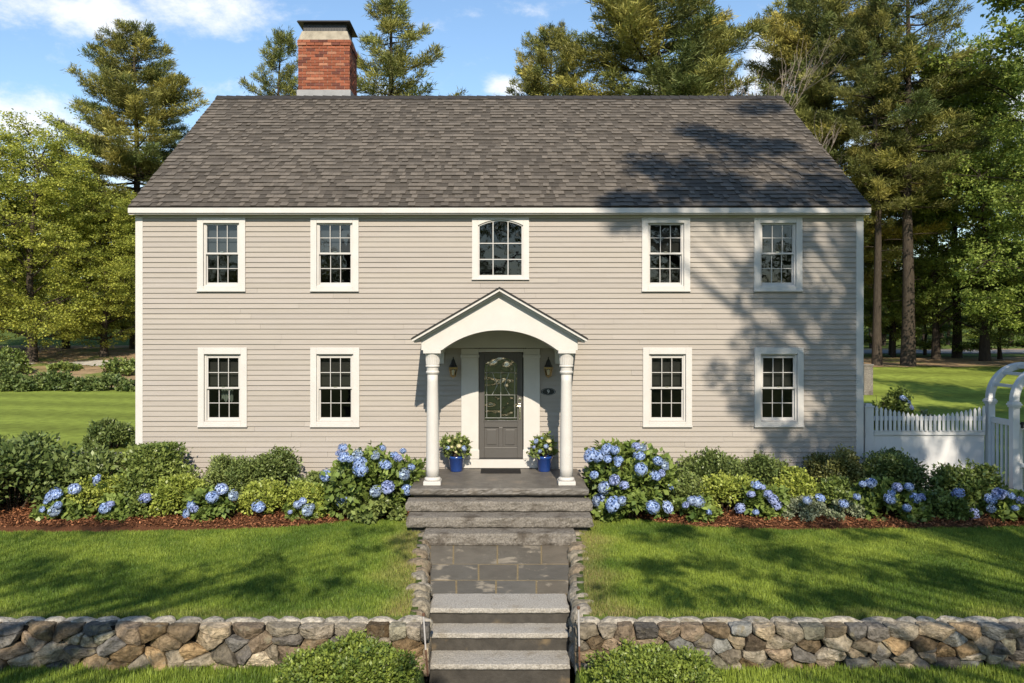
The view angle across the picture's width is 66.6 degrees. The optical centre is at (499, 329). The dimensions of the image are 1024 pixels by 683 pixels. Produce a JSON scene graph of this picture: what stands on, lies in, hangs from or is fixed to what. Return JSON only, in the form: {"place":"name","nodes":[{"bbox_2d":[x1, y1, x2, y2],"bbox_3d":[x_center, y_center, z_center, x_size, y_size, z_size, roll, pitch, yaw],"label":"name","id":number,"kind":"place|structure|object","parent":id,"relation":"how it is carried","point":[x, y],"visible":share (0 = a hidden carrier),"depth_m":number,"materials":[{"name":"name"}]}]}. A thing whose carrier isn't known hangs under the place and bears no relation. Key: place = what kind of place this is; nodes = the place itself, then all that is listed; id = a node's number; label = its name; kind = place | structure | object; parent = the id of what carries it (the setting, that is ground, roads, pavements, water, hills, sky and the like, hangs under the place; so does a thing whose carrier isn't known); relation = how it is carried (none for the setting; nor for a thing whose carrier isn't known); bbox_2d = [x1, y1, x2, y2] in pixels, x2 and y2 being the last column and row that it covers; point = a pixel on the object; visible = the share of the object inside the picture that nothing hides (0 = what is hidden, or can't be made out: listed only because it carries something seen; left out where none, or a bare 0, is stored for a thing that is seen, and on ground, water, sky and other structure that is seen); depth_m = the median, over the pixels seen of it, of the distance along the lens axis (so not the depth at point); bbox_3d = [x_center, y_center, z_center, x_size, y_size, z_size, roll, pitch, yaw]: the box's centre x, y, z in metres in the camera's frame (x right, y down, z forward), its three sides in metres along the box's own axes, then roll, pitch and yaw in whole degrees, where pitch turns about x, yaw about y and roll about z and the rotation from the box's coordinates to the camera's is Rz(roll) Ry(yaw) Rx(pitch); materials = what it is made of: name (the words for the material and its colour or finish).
{"place":"outdoors","nodes":[
{"label":"outdoors","id":0,"kind":"place"},
{"bbox_2d":[0,389,134,496],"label":"lawn","id":1,"kind":"structure","parent":0,"point":[68,415],"depth_m":31.18,"materials":[{"name":"green plant"}]},
{"bbox_2d":[0,372,44,391],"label":"hedge bush","id":2,"kind":"object","parent":1,"relation":"on","point":[21,382],"visible":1,"depth_m":41.29,"materials":[{"name":"green plant"}]},
{"bbox_2d":[33,369,73,390],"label":"hedge bush","id":3,"kind":"object","parent":1,"relation":"on","point":[49,380],"visible":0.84,"depth_m":42.01,"materials":[{"name":"green plant"}]},
{"bbox_2d":[59,376,101,391],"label":"hedge bush","id":4,"kind":"object","parent":1,"relation":"on","point":[82,383],"visible":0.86,"depth_m":41.49,"materials":[{"name":"green plant"}]},
{"bbox_2d":[78,416,134,449],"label":"dark bush","id":5,"kind":"object","parent":1,"relation":"on","point":[108,430],"visible":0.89,"depth_m":21.29,"materials":[{"name":"green plant"}]},
{"bbox_2d":[89,372,126,390],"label":"hedge bush","id":6,"kind":"object","parent":1,"relation":"on","point":[107,380],"visible":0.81,"depth_m":41.92,"materials":[{"name":"green plant"}]},
{"bbox_2d":[430,545,569,595],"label":"path","id":7,"kind":"structure","parent":0,"point":[500,569],"depth_m":10.98,"materials":[{"name":"grey stone"}]},
{"bbox_2d":[0,284,1023,682],"bbox_3d":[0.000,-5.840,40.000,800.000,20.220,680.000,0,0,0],"label":"ground","id":8,"kind":"structure","parent":0,"point":[16,340],"depth_m":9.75,"materials":[{"name":"green plant"}]},
{"bbox_2d":[0,615,432,681],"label":"fieldstone wall","id":9,"kind":"structure","parent":8,"relation":"on","point":[134,642],"depth_m":8.61,"materials":[{"name":"stone"}]},
{"bbox_2d":[273,629,424,682],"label":"boxwood bush","id":10,"kind":"object","parent":8,"relation":"on","point":[353,657],"visible":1,"depth_m":7.93,"materials":[{"name":"green plant"}]},
{"bbox_2d":[405,532,432,630],"bbox_3d":[-1.122,3.600,10.761,0.434,0.794,3.734,0,0,-5],"label":"fieldstone edging","id":11,"kind":"object","parent":8,"relation":"on","point":[422,600],"visible":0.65,"depth_m":10.25,"materials":[{"name":"grey stone"}]},
{"bbox_2d":[128,20,870,495],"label":"house","id":12,"kind":"structure","parent":8,"relation":"on","point":[328,260],"depth_m":14.99,"materials":[{"name":"paint"}]},
{"bbox_2d":[196,218,245,291],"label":"window","id":13,"kind":"structure","parent":12,"relation":"in","point":[221,243],"depth_m":15.02,"materials":[{"name":"white paint"}]},
{"bbox_2d":[197,348,247,426],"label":"window","id":14,"kind":"structure","parent":12,"relation":"in","point":[222,372],"depth_m":15.02,"materials":[{"name":"white paint"}]},
{"bbox_2d":[310,218,358,291],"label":"window","id":15,"kind":"structure","parent":12,"relation":"in","point":[334,242],"depth_m":15.02,"materials":[{"name":"white paint"}]},
{"bbox_2d":[310,348,359,426],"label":"window","id":16,"kind":"structure","parent":12,"relation":"in","point":[334,372],"depth_m":15.02,"materials":[{"name":"white paint"}]},
{"bbox_2d":[472,217,528,279],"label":"arched window","id":17,"kind":"structure","parent":12,"relation":"in","point":[500,245],"depth_m":16.30,"materials":[{"name":"white paint"}]},
{"bbox_2d":[478,348,523,458],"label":"door","id":18,"kind":"structure","parent":12,"relation":"in","point":[500,373],"depth_m":14.99,"materials":[{"name":"paint"}]},
{"bbox_2d":[631,348,692,426],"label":"window","id":19,"kind":"structure","parent":12,"relation":"in","point":[667,372],"depth_m":15.02,"materials":[{"name":"white paint"}]},
{"bbox_2d":[641,218,690,291],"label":"window","id":20,"kind":"structure","parent":12,"relation":"in","point":[665,241],"depth_m":15.02,"materials":[{"name":"white paint"}]},
{"bbox_2d":[750,348,803,426],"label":"window","id":21,"kind":"structure","parent":12,"relation":"in","point":[775,398],"depth_m":15.02,"materials":[{"name":"white paint"}]},
{"bbox_2d":[753,218,802,294],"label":"window","id":22,"kind":"structure","parent":12,"relation":"in","point":[776,269],"depth_m":15.02,"materials":[{"name":"white paint"}]},
{"bbox_2d":[405,469,593,544],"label":"porch steps","id":23,"kind":"structure","parent":8,"relation":"on","point":[478,507],"depth_m":12.85,"materials":[{"name":"stone"}]},
{"bbox_2d":[448,454,464,471],"bbox_3d":[-0.812,2.505,14.660,0.332,0.294,0.332,0,0,0],"label":"flower pot","id":24,"kind":"object","parent":23,"relation":"on","point":[455,464],"visible":0.9,"depth_m":14.55,"materials":[{"name":"blue ceramic"}]},
{"bbox_2d":[439,432,472,459],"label":"potted flowers","id":25,"kind":"object","parent":24,"relation":"in","point":[450,445],"visible":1,"depth_m":14.55,"materials":[{"name":"green plant"}]},
{"bbox_2d":[535,454,552,471],"bbox_3d":[0.840,2.505,14.660,0.332,0.294,0.332,0,0,0],"label":"flower pot","id":26,"kind":"object","parent":23,"relation":"on","point":[543,464],"visible":0.84,"depth_m":14.55,"materials":[{"name":"blue ceramic"}]},
{"bbox_2d":[526,431,558,459],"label":"potted flowers","id":27,"kind":"object","parent":26,"relation":"in","point":[543,444],"visible":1,"depth_m":14.54,"materials":[{"name":"green plant"}]},
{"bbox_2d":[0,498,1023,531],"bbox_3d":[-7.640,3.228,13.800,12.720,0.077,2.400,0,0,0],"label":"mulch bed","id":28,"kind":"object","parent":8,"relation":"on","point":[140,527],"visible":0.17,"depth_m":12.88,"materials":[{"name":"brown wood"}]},
{"bbox_2d":[0,430,84,511],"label":"evergreen shrub","id":29,"kind":"object","parent":28,"relation":"on","point":[19,462],"visible":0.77,"depth_m":13.64,"materials":[{"name":"green plant"}]},
{"bbox_2d":[28,483,95,521],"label":"hydrangea","id":30,"kind":"object","parent":28,"relation":"on","point":[55,504],"visible":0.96,"depth_m":13.17,"materials":[{"name":"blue plant"}]},
{"bbox_2d":[27,439,131,510],"bbox_3d":[-7.563,2.654,14.090,1.714,1.277,1.639,0,0,0],"label":"evergreen shrub","id":31,"kind":"object","parent":28,"relation":"on","point":[82,462],"visible":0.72,"depth_m":13.84,"materials":[{"name":"green plant"}]},
{"bbox_2d":[65,473,131,510],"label":"lime shrub","id":32,"kind":"object","parent":28,"relation":"on","point":[102,488],"visible":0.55,"depth_m":13.60,"materials":[{"name":"green plant"}]},
{"bbox_2d":[93,490,141,522],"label":"hydrangea","id":33,"kind":"object","parent":28,"relation":"on","point":[113,506],"visible":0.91,"depth_m":13.18,"materials":[{"name":"green plant"}]},
{"bbox_2d":[92,474,159,518],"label":"leafy shrub","id":34,"kind":"object","parent":28,"relation":"on","point":[141,501],"visible":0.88,"depth_m":13.30,"materials":[{"name":"green plant"}]},
{"bbox_2d":[110,441,204,506],"bbox_3d":[-6.337,2.664,14.256,1.819,1.223,1.672,0,0,-36],"label":"leafy shrub","id":35,"kind":"object","parent":28,"relation":"on","point":[148,465],"visible":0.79,"depth_m":14.05,"materials":[{"name":"green plant"}]},
{"bbox_2d":[137,472,208,517],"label":"lime shrub","id":36,"kind":"object","parent":28,"relation":"on","point":[168,491],"visible":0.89,"depth_m":13.43,"materials":[{"name":"green plant"}]},
{"bbox_2d":[177,483,238,522],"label":"hydrangea","id":37,"kind":"object","parent":28,"relation":"on","point":[200,503],"visible":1,"depth_m":13.16,"materials":[{"name":"green plant"}]},
{"bbox_2d":[193,453,256,505],"bbox_3d":[-5.006,2.747,14.361,1.270,1.056,1.163,0,0,0],"label":"wispy shrub","id":38,"kind":"object","parent":28,"relation":"on","point":[233,473],"visible":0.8,"depth_m":14.16,"materials":[{"name":"green plant"}]},
{"bbox_2d":[235,477,287,517],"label":"lime shrub","id":39,"kind":"object","parent":28,"relation":"on","point":[268,494],"visible":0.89,"depth_m":13.48,"materials":[{"name":"green plant"}]},
{"bbox_2d":[247,445,302,492],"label":"evergreen shrub","id":40,"kind":"object","parent":28,"relation":"on","point":[279,464],"visible":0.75,"depth_m":14.21,"materials":[{"name":"green plant"}]},
{"bbox_2d":[281,497,319,521],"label":"hydrangea","id":41,"kind":"object","parent":28,"relation":"on","point":[305,512],"visible":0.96,"depth_m":13.23,"materials":[{"name":"blue plant"}]},
{"bbox_2d":[284,477,336,516],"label":"lime shrub","id":42,"kind":"object","parent":28,"relation":"on","point":[298,490],"visible":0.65,"depth_m":13.41,"materials":[{"name":"green plant"}]},
{"bbox_2d":[311,440,425,519],"bbox_3d":[-2.292,2.623,13.921,2.087,1.305,1.996,0,0,0],"label":"hydrangea","id":43,"kind":"object","parent":28,"relation":"on","point":[367,472],"visible":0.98,"depth_m":13.37,"materials":[{"name":"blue plant"}]},
{"bbox_2d":[338,489,407,524],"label":"leafy shrub","id":44,"kind":"object","parent":28,"relation":"on","point":[383,504],"visible":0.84,"depth_m":13.19,"materials":[{"name":"green plant"}]},
{"bbox_2d":[567,531,594,667],"bbox_3d":[1.124,3.599,10.804,0.434,0.793,3.799,0,0,5],"label":"fieldstone edging","id":45,"kind":"object","parent":8,"relation":"on","point":[575,547],"visible":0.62,"depth_m":9.83,"materials":[{"name":"grey stone"}]},
{"bbox_2d":[582,636,724,682],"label":"boxwood bush","id":46,"kind":"object","parent":8,"relation":"on","point":[649,663],"visible":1,"depth_m":7.90,"materials":[{"name":"green plant"}]},
{"bbox_2d":[573,615,1023,674],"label":"fieldstone wall","id":47,"kind":"structure","parent":8,"relation":"on","point":[907,641],"depth_m":8.62,"materials":[{"name":"stone"}]},
{"bbox_2d":[590,504,1022,529],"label":"mulch bed","id":48,"kind":"object","parent":8,"relation":"on","point":[825,527],"visible":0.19,"depth_m":13.03,"materials":[{"name":"brown wood"}]},
{"bbox_2d":[580,437,684,517],"bbox_3d":[2.395,2.623,14.007,2.113,1.341,1.837,0,0,0],"label":"hydrangea","id":49,"kind":"object","parent":48,"relation":"on","point":[617,464],"visible":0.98,"depth_m":13.58,"materials":[{"name":"blue plant"}]},
{"bbox_2d":[591,486,674,522],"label":"hydrangea","id":50,"kind":"object","parent":48,"relation":"on","point":[652,502],"visible":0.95,"depth_m":13.16,"materials":[{"name":"green plant"}]},
{"bbox_2d":[661,470,706,513],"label":"leafy shrub","id":51,"kind":"object","parent":48,"relation":"on","point":[690,485],"visible":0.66,"depth_m":13.76,"materials":[{"name":"green plant"}]},
{"bbox_2d":[670,493,724,522],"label":"hydrangea","id":52,"kind":"object","parent":48,"relation":"on","point":[696,508],"visible":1,"depth_m":13.16,"materials":[{"name":"green plant"}]},
{"bbox_2d":[674,446,756,480],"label":"evergreen shrub","id":53,"kind":"object","parent":48,"relation":"on","point":[709,462],"visible":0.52,"depth_m":14.21,"materials":[{"name":"green plant"}]},
{"bbox_2d":[698,469,761,513],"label":"lime shrub","id":54,"kind":"object","parent":48,"relation":"on","point":[720,489],"visible":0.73,"depth_m":13.57,"materials":[{"name":"green plant"}]},
{"bbox_2d":[734,479,791,519],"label":"hydrangea","id":55,"kind":"object","parent":48,"relation":"on","point":[767,501],"visible":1,"depth_m":13.28,"materials":[{"name":"green plant"}]},
{"bbox_2d":[741,450,791,485],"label":"evergreen shrub","id":56,"kind":"object","parent":48,"relation":"on","point":[766,467],"visible":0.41,"depth_m":14.09,"materials":[{"name":"green plant"}]},
{"bbox_2d":[766,465,825,506],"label":"lime shrub","id":57,"kind":"object","parent":48,"relation":"on","point":[796,481],"visible":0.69,"depth_m":13.65,"materials":[{"name":"green plant"}]},
{"bbox_2d":[782,493,826,521],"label":"variegated shrub","id":58,"kind":"object","parent":48,"relation":"on","point":[801,504],"visible":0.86,"depth_m":13.19,"materials":[{"name":"green plant"}]},
{"bbox_2d":[801,443,869,485],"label":"evergreen shrub","id":59,"kind":"object","parent":48,"relation":"on","point":[845,463],"visible":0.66,"depth_m":14.19,"materials":[{"name":"green plant"}]},
{"bbox_2d":[814,474,862,514],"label":"leafy shrub","id":60,"kind":"object","parent":48,"relation":"on","point":[831,488],"visible":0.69,"depth_m":13.62,"materials":[{"name":"green plant"}]},
{"bbox_2d":[822,498,868,521],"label":"variegated shrub","id":61,"kind":"object","parent":48,"relation":"on","point":[855,510],"visible":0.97,"depth_m":13.24,"materials":[{"name":"green plant"}]},
{"bbox_2d":[838,475,934,523],"bbox_3d":[6.642,2.908,13.562,1.496,0.787,1.436,0,0,0],"label":"hydrangea","id":62,"kind":"object","parent":48,"relation":"on","point":[877,494],"visible":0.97,"depth_m":13.17,"materials":[{"name":"green plant"}]},
{"bbox_2d":[859,446,932,501],"bbox_3d":[7.157,2.696,14.356,1.378,1.156,1.223,0,0,-33],"label":"evergreen shrub","id":63,"kind":"object","parent":48,"relation":"on","point":[895,464],"visible":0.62,"depth_m":14.09,"materials":[{"name":"green plant"}]},
{"bbox_2d":[918,486,974,520],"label":"leafy shrub","id":64,"kind":"object","parent":48,"relation":"on","point":[945,503],"visible":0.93,"depth_m":13.26,"materials":[{"name":"green plant"}]},
{"bbox_2d":[925,458,1012,511],"bbox_3d":[8.434,2.801,14.056,1.498,0.952,1.334,0,0,0],"label":"leafy shrub","id":65,"kind":"object","parent":48,"relation":"on","point":[975,481],"visible":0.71,"depth_m":13.87,"materials":[{"name":"green plant"}]},
{"bbox_2d":[951,485,1023,521],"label":"hydrangea","id":66,"kind":"object","parent":48,"relation":"on","point":[1005,503],"visible":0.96,"depth_m":13.15,"materials":[{"name":"green plant"}]},
{"bbox_2d":[864,403,984,491],"bbox_3d":[8.309,2.405,15.295,2.388,1.930,0.200,0,0,0],"label":"picket fence","id":67,"kind":"object","parent":8,"relation":"on","point":[930,447],"visible":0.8,"depth_m":15.29,"materials":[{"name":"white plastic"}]},
{"bbox_2d":[982,362,1023,490],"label":"garden arbor","id":68,"kind":"object","parent":8,"relation":"on","point":[1013,404],"visible":0.91,"depth_m":14.90,"materials":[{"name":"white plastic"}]},
{"bbox_2d":[0,661,1023,682],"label":"grass","id":69,"kind":"structure","parent":0,"point":[767,677],"depth_m":8.40,"materials":[{"name":"green plant"}]},
{"bbox_2d":[0,345,1023,387],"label":"forest floor","id":70,"kind":"structure","parent":0,"point":[73,353],"depth_m":55.26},
{"bbox_2d":[0,345,34,373],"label":"wild bush","id":71,"kind":"object","parent":70,"relation":"on","point":[19,356],"visible":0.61,"depth_m":50.84,"materials":[{"name":"green plant"}]},
{"bbox_2d":[0,158,58,341],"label":"broadleaf tree","id":72,"kind":"object","parent":70,"relation":"on","point":[8,270],"visible":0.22,"depth_m":60.04,"materials":[{"name":"green plant"}]},
{"bbox_2d":[0,102,134,362],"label":"broadleaf tree","id":73,"kind":"object","parent":70,"relation":"on","point":[46,186],"visible":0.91,"depth_m":55.65,"materials":[{"name":"green plant"}]},
{"bbox_2d":[0,173,134,348],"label":"broadleaf tree","id":74,"kind":"object","parent":70,"relation":"on","point":[68,342],"visible":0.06,"depth_m":64.59,"materials":[{"name":"green plant"}]},
{"bbox_2d":[0,174,136,356],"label":"broadleaf tree","id":75,"kind":"object","parent":70,"relation":"on","point":[121,204],"visible":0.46,"depth_m":57.83,"materials":[{"name":"green plant"}]},
{"bbox_2d":[23,17,209,348],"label":"pine tree","id":76,"kind":"object","parent":70,"relation":"on","point":[117,89],"visible":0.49,"depth_m":63.66,"materials":[{"name":"green plant"}]},
{"bbox_2d":[99,357,134,375],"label":"wild bush","id":77,"kind":"object","parent":70,"relation":"on","point":[125,366],"visible":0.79,"depth_m":50.34,"materials":[{"name":"green plant"}]},
{"bbox_2d":[238,26,297,95],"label":"pine tree","id":78,"kind":"object","parent":70,"relation":"on","point":[281,40],"visible":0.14,"depth_m":55.27,"materials":[{"name":"green plant"}]},
{"bbox_2d":[357,0,468,95],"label":"pine tree","id":79,"kind":"object","parent":70,"relation":"on","point":[394,62],"visible":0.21,"depth_m":48.90,"materials":[{"name":"green plant"}]},
{"bbox_2d":[495,20,599,95],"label":"pine tree","id":80,"kind":"object","parent":70,"relation":"on","point":[536,75],"visible":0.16,"depth_m":56.82,"materials":[{"name":"green plant"}]},
{"bbox_2d":[547,0,776,95],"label":"pine tree","id":81,"kind":"object","parent":70,"relation":"on","point":[633,26],"visible":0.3,"depth_m":48.77,"materials":[{"name":"green plant"}]},
{"bbox_2d":[701,11,750,95],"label":"pine tree","id":82,"kind":"object","parent":70,"relation":"on","point":[735,68],"visible":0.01,"depth_m":57.46,"materials":[{"name":"green plant"}]},
{"bbox_2d":[722,27,848,168],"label":"bare tree","id":83,"kind":"object","parent":70,"relation":"on","point":[810,73],"visible":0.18,"depth_m":41.44,"materials":[{"name":"grey plant"}]},
{"bbox_2d":[744,0,890,221],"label":"pine tree","id":84,"kind":"object","parent":70,"relation":"on","point":[778,3],"visible":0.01,"depth_m":59.41,"materials":[{"name":"green plant"}]},
{"bbox_2d":[741,0,955,315],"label":"pine tree","id":85,"kind":"object","parent":70,"relation":"on","point":[786,37],"visible":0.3,"depth_m":49.80,"materials":[{"name":"green plant"}]},
{"bbox_2d":[804,0,941,365],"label":"pine tree","id":86,"kind":"object","parent":70,"relation":"on","point":[856,170],"visible":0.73,"depth_m":44.51,"materials":[{"name":"green plant"}]},
{"bbox_2d":[864,266,945,356],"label":"young tree","id":87,"kind":"object","parent":70,"relation":"on","point":[868,322],"visible":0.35,"depth_m":54.19,"materials":[{"name":"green plant"}]},
{"bbox_2d":[864,135,958,354],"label":"broadleaf tree","id":88,"kind":"object","parent":70,"relation":"on","point":[868,313],"visible":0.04,"depth_m":55.85,"materials":[{"name":"green plant"}]},
{"bbox_2d":[822,0,1008,366],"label":"pine tree","id":89,"kind":"object","parent":70,"relation":"on","point":[932,113],"visible":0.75,"depth_m":43.71,"materials":[{"name":"green plant"}]},
{"bbox_2d":[885,299,966,354],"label":"young tree","id":90,"kind":"object","parent":70,"relation":"on","point":[944,327],"visible":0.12,"depth_m":56.37,"materials":[{"name":"green plant"}]},
{"bbox_2d":[864,70,1014,358],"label":"broadleaf tree","id":91,"kind":"object","parent":70,"relation":"on","point":[935,345],"visible":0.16,"depth_m":51.21,"materials":[{"name":"green plant"}]},
{"bbox_2d":[869,0,1023,288],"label":"broadleaf tree","id":92,"kind":"object","parent":70,"relation":"on","point":[1004,84],"visible":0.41,"depth_m":44.34,"materials":[{"name":"green plant"}]},
{"bbox_2d":[874,28,1023,357],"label":"broadleaf tree","id":93,"kind":"object","parent":70,"relation":"on","point":[956,354],"visible":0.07,"depth_m":53.39,"materials":[{"name":"green plant"}]},
{"bbox_2d":[894,90,1023,360],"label":"broadleaf tree","id":94,"kind":"object","parent":70,"relation":"on","point":[984,344],"visible":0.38,"depth_m":49.37,"materials":[{"name":"green plant"}]},
{"bbox_2d":[950,271,1023,358],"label":"young tree","id":95,"kind":"object","parent":70,"relation":"on","point":[960,348],"visible":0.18,"depth_m":51.96,"materials":[{"name":"green plant"}]},
{"bbox_2d":[960,252,1023,351],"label":"young tree","id":96,"kind":"object","parent":70,"relation":"on","point":[974,346],"visible":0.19,"depth_m":50.20,"materials":[{"name":"green plant"}]},
{"bbox_2d":[0,0,1023,274],"label":"sky","id":97,"kind":"structure","parent":0,"point":[216,43],"materials":[{"name":"blue"}]},
{"bbox_2d":[864,367,1023,489],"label":"lawn","id":98,"kind":"structure","parent":0,"point":[941,391],"depth_m":35.21,"materials":[{"name":"green plant"}]},
{"bbox_2d":[872,385,918,429],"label":"flowering bush","id":99,"kind":"object","parent":98,"relation":"on","point":[898,399],"visible":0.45,"depth_m":20.27,"materials":[{"name":"green plant"}]},
{"bbox_2d":[941,19,1023,345],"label":"broadleaf tree","id":100,"kind":"object","parent":98,"relation":"on","point":[994,298],"visible":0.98,"depth_m":39.04,"materials":[{"name":"green plant"}]},
{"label":"lower path","id":101,"kind":"structure","parent":0,"visible":0},
{"bbox_2d":[429,593,569,682],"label":"garden steps","id":102,"kind":"structure","parent":101,"relation":"on","point":[497,638],"depth_m":9.22,"materials":[{"name":"stone"}]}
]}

